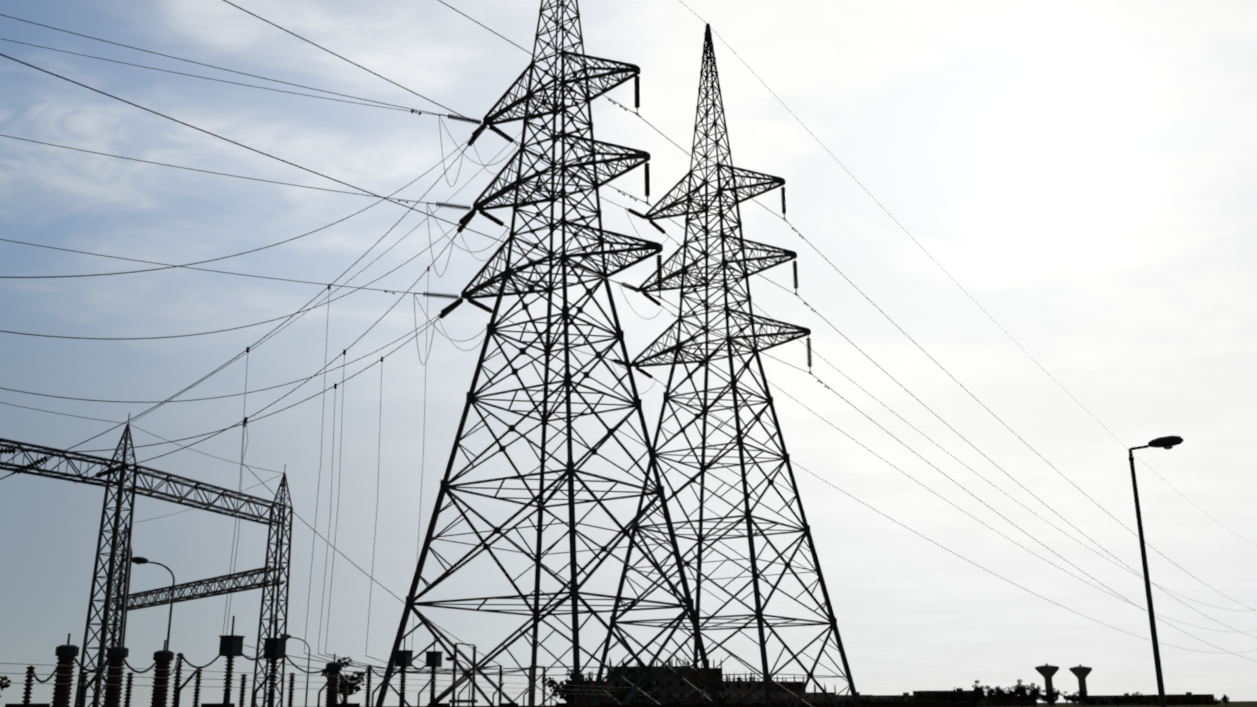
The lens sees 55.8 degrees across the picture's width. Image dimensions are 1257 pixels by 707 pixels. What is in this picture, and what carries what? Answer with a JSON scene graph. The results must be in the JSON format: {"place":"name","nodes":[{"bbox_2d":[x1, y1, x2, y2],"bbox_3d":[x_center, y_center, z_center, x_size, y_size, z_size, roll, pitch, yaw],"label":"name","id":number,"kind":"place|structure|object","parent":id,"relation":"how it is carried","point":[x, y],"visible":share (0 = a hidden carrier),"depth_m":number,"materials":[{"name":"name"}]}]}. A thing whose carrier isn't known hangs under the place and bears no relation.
{"place":"outdoors","nodes":[
{"label":"outdoors","id":0,"kind":"place"},
{"bbox_2d":[566,669,606,704],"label":"building","id":1,"kind":"structure","parent":0,"point":[603,698],"depth_m":323.99,"materials":[{"name":"brick"}]},
{"bbox_2d":[0,0,1256,706],"label":"sky","id":2,"kind":"structure","parent":0,"point":[1077,179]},
{"bbox_2d":[607,655,688,704],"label":"building","id":3,"kind":"structure","parent":0,"point":[681,686],"depth_m":301.60,"materials":[{"name":"black"}]},
{"bbox_2d":[607,669,684,698],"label":"windows","id":4,"kind":"structure","parent":3,"relation":"in","point":[629,670],"depth_m":301.27,"materials":[{"name":"black"}]},
{"bbox_2d":[649,657,722,703],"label":"building","id":5,"kind":"structure","parent":0,"point":[719,683],"depth_m":319.23,"materials":[{"name":"brick"}]},
{"bbox_2d":[697,671,718,697],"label":"windows","id":6,"kind":"structure","parent":5,"relation":"in","point":[717,672],"depth_m":319.40,"materials":[{"name":"black"}]},
{"bbox_2d":[722,671,765,703],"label":"building","id":7,"kind":"structure","parent":0,"point":[745,687],"depth_m":340.32,"materials":[{"name":"black"}]},
{"bbox_2d":[726,683,761,698],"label":"windows","id":8,"kind":"structure","parent":7,"relation":"in","point":[727,684],"depth_m":340.14,"materials":[{"name":"black"}]},
{"bbox_2d":[729,671,804,703],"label":"building","id":9,"kind":"structure","parent":0,"point":[794,687],"depth_m":353.27,"materials":[{"name":"brick"}]},
{"bbox_2d":[770,684,800,698],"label":"windows","id":10,"kind":"structure","parent":9,"relation":"in","point":[789,685],"depth_m":353.32,"materials":[{"name":"black"}]},
{"bbox_2d":[805,682,836,703],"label":"building","id":11,"kind":"structure","parent":0,"point":[818,699],"depth_m":375.76,"materials":[{"name":"black"}]},
{"bbox_2d":[805,695,833,698],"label":"windows","id":12,"kind":"structure","parent":11,"relation":"in","point":[823,696],"depth_m":375.68,"materials":[{"name":"black"}]},
{"bbox_2d":[836,692,872,702],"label":"building","id":13,"kind":"structure","parent":0,"point":[849,696],"depth_m":617.87,"materials":[{"name":"black"}]},
{"bbox_2d":[873,692,926,702],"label":"building","id":14,"kind":"structure","parent":0,"point":[905,694],"depth_m":668.76,"materials":[{"name":"brick"}]},
{"bbox_2d":[913,688,984,706],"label":"building","id":15,"kind":"structure","parent":0,"point":[967,692],"depth_m":736.51,"materials":[{"name":"black"}]},
{"bbox_2d":[984,695,1036,706],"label":"building","id":16,"kind":"structure","parent":0,"point":[1014,702],"depth_m":781.38,"materials":[{"name":"brick"}]},
{"bbox_2d":[986,698,1035,704],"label":"windows","id":17,"kind":"structure","parent":16,"relation":"in","point":[986,698],"depth_m":780.36,"materials":[{"name":"black"}]},
{"bbox_2d":[1035,663,1058,705],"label":"water tower","id":18,"kind":"structure","parent":0,"point":[1047,672],"depth_m":938.67,"materials":[{"name":"concrete"}]},
{"bbox_2d":[1069,664,1091,693],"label":"water tower","id":19,"kind":"structure","parent":0,"point":[1080,672],"depth_m":945.36,"materials":[{"name":"concrete"}]},
{"bbox_2d":[1078,693,1144,705],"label":"building","id":20,"kind":"structure","parent":0,"point":[1105,698],"depth_m":838.08,"materials":[{"name":"black"}]},
{"bbox_2d":[1079,698,1143,703],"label":"windows","id":21,"kind":"structure","parent":20,"relation":"in","point":[1099,698],"depth_m":839.32,"materials":[{"name":"black"}]},
{"bbox_2d":[1010,701,1256,706],"bbox_3d":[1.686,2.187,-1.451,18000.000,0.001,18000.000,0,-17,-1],"label":"ground","id":22,"kind":"structure","parent":0,"point":[1221,704],"depth_m":767.51,"materials":[{"name":"black"}]},
{"bbox_2d":[0,676,10,696],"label":"tree","id":23,"kind":"object","parent":22,"relation":"on","point":[4,685],"visible":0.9,"depth_m":160.18,"materials":[{"name":"black plant"}]},
{"bbox_2d":[131,557,174,649],"bbox_3d":[-22.418,14.156,54.987,2.221,9.430,0.420,0,-17,-1],"label":"yard lamp","id":24,"kind":"object","parent":22,"relation":"on","point":[139,560],"visible":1,"depth_m":55.99,"materials":[{"name":"grey metal"}]},
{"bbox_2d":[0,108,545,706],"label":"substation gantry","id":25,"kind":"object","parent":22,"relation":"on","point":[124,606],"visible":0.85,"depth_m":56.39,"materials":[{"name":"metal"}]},
{"bbox_2d":[280,634,309,706],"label":"yard lamp","id":26,"kind":"object","parent":22,"relation":"on","point":[288,636],"visible":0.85,"depth_m":81.32,"materials":[{"name":"grey metal"}]},
{"bbox_2d":[22,463,639,706],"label":"equipment stands","id":27,"kind":"object","parent":22,"relation":"on","point":[231,647],"visible":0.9,"depth_m":32.24,"materials":[{"name":"paint"}]},
{"bbox_2d":[321,657,364,702],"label":"tree","id":28,"kind":"object","parent":22,"relation":"on","point":[352,678],"visible":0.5,"depth_m":143.63,"materials":[{"name":"black plant"}]},
{"bbox_2d":[445,657,469,705],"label":"yard lamp","id":29,"kind":"object","parent":22,"relation":"on","point":[448,658],"visible":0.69,"depth_m":99.74,"materials":[{"name":"grey metal"}]},
{"bbox_2d":[5,703,976,706],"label":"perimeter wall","id":30,"kind":"structure","parent":22,"relation":"on","point":[614,705],"depth_m":51.73,"materials":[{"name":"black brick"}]},
{"bbox_2d":[0,663,935,706],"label":"fence","id":31,"kind":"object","parent":30,"relation":"on","point":[95,677],"depth_m":29.34,"materials":[{"name":"metal"}]},
{"bbox_2d":[541,669,591,704],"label":"tree","id":32,"kind":"object","parent":22,"relation":"on","point":[569,692],"visible":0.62,"depth_m":148.04,"materials":[{"name":"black plant"}]},
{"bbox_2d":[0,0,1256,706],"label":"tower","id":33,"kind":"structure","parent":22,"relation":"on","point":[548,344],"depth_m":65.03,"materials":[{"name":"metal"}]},
{"bbox_2d":[610,669,655,704],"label":"tree","id":34,"kind":"object","parent":22,"relation":"on","point":[622,695],"visible":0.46,"depth_m":165.71,"materials":[{"name":"black plant"}]},
{"bbox_2d":[697,683,727,703],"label":"tree","id":35,"kind":"object","parent":22,"relation":"on","point":[718,691],"visible":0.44,"depth_m":156.11,"materials":[{"name":"black plant"}]},
{"bbox_2d":[591,23,860,706],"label":"tower","id":36,"kind":"structure","parent":22,"relation":"on","point":[678,347],"depth_m":79.83,"materials":[{"name":"metal"}]},
{"bbox_2d":[863,696,872,702],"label":"tree","id":37,"kind":"object","parent":22,"relation":"on","point":[867,699],"visible":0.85,"depth_m":554.67,"materials":[{"name":"black plant"}]},
{"bbox_2d":[889,695,903,702],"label":"tree","id":38,"kind":"object","parent":22,"relation":"on","point":[897,697],"visible":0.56,"depth_m":588.21,"materials":[{"name":"black plant"}]},
{"bbox_2d":[913,692,925,700],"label":"tree","id":39,"kind":"object","parent":22,"relation":"on","point":[919,696],"visible":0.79,"depth_m":493.07,"materials":[{"name":"black plant"}]},
{"bbox_2d":[946,687,964,701],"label":"tree","id":40,"kind":"object","parent":22,"relation":"on","point":[961,693],"visible":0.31,"depth_m":447.73,"materials":[{"name":"black plant"}]},
{"bbox_2d":[971,690,982,706],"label":"tree","id":41,"kind":"object","parent":22,"relation":"on","point":[978,698],"visible":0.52,"depth_m":517.94,"materials":[{"name":"black plant"}]},
{"bbox_2d":[972,680,983,705],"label":"tree","id":42,"kind":"object","parent":22,"relation":"on","point":[977,688],"visible":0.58,"depth_m":554.90,"materials":[{"name":"black plant"}]},
{"bbox_2d":[973,685,996,706],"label":"tree","id":43,"kind":"object","parent":22,"relation":"on","point":[988,692],"visible":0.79,"depth_m":502.51,"materials":[{"name":"black plant"}]},
{"bbox_2d":[990,686,1004,706],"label":"tree","id":44,"kind":"object","parent":22,"relation":"on","point":[998,690],"visible":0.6,"depth_m":488.59,"materials":[{"name":"black plant"}]},
{"bbox_2d":[998,692,1008,706],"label":"tree","id":45,"kind":"object","parent":22,"relation":"on","point":[1003,697],"visible":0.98,"depth_m":435.65,"materials":[{"name":"black plant"}]},
{"bbox_2d":[996,687,1017,706],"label":"tree","id":46,"kind":"object","parent":22,"relation":"on","point":[1009,694],"visible":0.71,"depth_m":464.35,"materials":[{"name":"black plant"}]},
{"bbox_2d":[1011,684,1026,706],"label":"tree","id":47,"kind":"object","parent":22,"relation":"on","point":[1015,687],"visible":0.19,"depth_m":574.99,"materials":[{"name":"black plant"}]},
{"bbox_2d":[1014,679,1027,706],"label":"tree","id":48,"kind":"object","parent":22,"relation":"on","point":[1019,690],"visible":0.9,"depth_m":454.40,"materials":[{"name":"black plant"}]},
{"bbox_2d":[1015,693,1030,706],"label":"tree","id":49,"kind":"object","parent":22,"relation":"on","point":[1018,698],"visible":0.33,"depth_m":461.82,"materials":[{"name":"black plant"}]},
{"bbox_2d":[1023,689,1042,706],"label":"tree","id":50,"kind":"object","parent":22,"relation":"on","point":[1032,696],"visible":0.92,"depth_m":429.08,"materials":[{"name":"black plant"}]},
{"bbox_2d":[1025,683,1040,701],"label":"tree","id":51,"kind":"object","parent":22,"relation":"on","point":[1033,687],"visible":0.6,"depth_m":500.51,"materials":[{"name":"black plant"}]},
{"bbox_2d":[1038,690,1050,703],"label":"tree","id":52,"kind":"object","parent":22,"relation":"on","point":[1043,697],"visible":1,"depth_m":395.28,"materials":[{"name":"black plant"}]},
{"bbox_2d":[1042,690,1056,706],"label":"tree","id":53,"kind":"object","parent":22,"relation":"on","point":[1052,696],"visible":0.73,"depth_m":405.91,"materials":[{"name":"black plant"}]},
{"bbox_2d":[1046,688,1060,706],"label":"tree","id":54,"kind":"object","parent":22,"relation":"on","point":[1058,693],"visible":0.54,"depth_m":511.39,"materials":[{"name":"black plant"}]},
{"bbox_2d":[1061,691,1070,706],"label":"tree","id":55,"kind":"object","parent":22,"relation":"on","point":[1066,698],"visible":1,"depth_m":430.55,"materials":[{"name":"plant"}]},
{"bbox_2d":[1070,694,1082,706],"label":"tree","id":56,"kind":"object","parent":22,"relation":"on","point":[1073,699],"visible":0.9,"depth_m":451.39,"materials":[{"name":"black plant"}]},
{"bbox_2d":[1076,689,1087,701],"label":"tree","id":57,"kind":"object","parent":22,"relation":"on","point":[1081,693],"visible":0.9,"depth_m":513.41,"materials":[{"name":"plant"}]},
{"bbox_2d":[1111,695,1121,706],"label":"tree","id":58,"kind":"object","parent":22,"relation":"on","point":[1114,698],"visible":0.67,"depth_m":436.38,"materials":[{"name":"plant"}]},
{"bbox_2d":[1113,698,1122,706],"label":"tree","id":59,"kind":"object","parent":22,"relation":"on","point":[1118,702],"visible":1,"depth_m":427.13,"materials":[{"name":"plant"}]},
{"bbox_2d":[1132,692,1143,700],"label":"tree","id":60,"kind":"object","parent":22,"relation":"on","point":[1140,696],"visible":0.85,"depth_m":477.70,"materials":[{"name":"plant"}]},
{"bbox_2d":[1128,435,1183,706],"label":"street lamp","id":61,"kind":"object","parent":22,"relation":"on","point":[1167,442],"visible":1,"depth_m":37.25,"materials":[{"name":"grey metal"}]},
{"bbox_2d":[1169,695,1180,706],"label":"tree","id":62,"kind":"object","parent":22,"relation":"on","point":[1175,698],"visible":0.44,"depth_m":535.04,"materials":[{"name":"plant"}]},
{"bbox_2d":[1182,698,1189,706],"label":"tree","id":63,"kind":"object","parent":22,"relation":"on","point":[1184,701],"visible":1,"depth_m":392.85,"materials":[{"name":"plant"}]},
{"bbox_2d":[1221,695,1228,703],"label":"tree","id":64,"kind":"object","parent":22,"relation":"on","point":[1225,700],"visible":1,"depth_m":407.93,"materials":[{"name":"black plant"}]},
{"bbox_2d":[1144,692,1214,704],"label":"building","id":65,"kind":"structure","parent":0,"point":[1189,695],"depth_m":782.60,"materials":[{"name":"brick"}]},
{"bbox_2d":[1149,697,1212,703],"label":"windows","id":66,"kind":"structure","parent":65,"relation":"in","point":[1149,697],"depth_m":782.96,"materials":[{"name":"black"}]}
]}

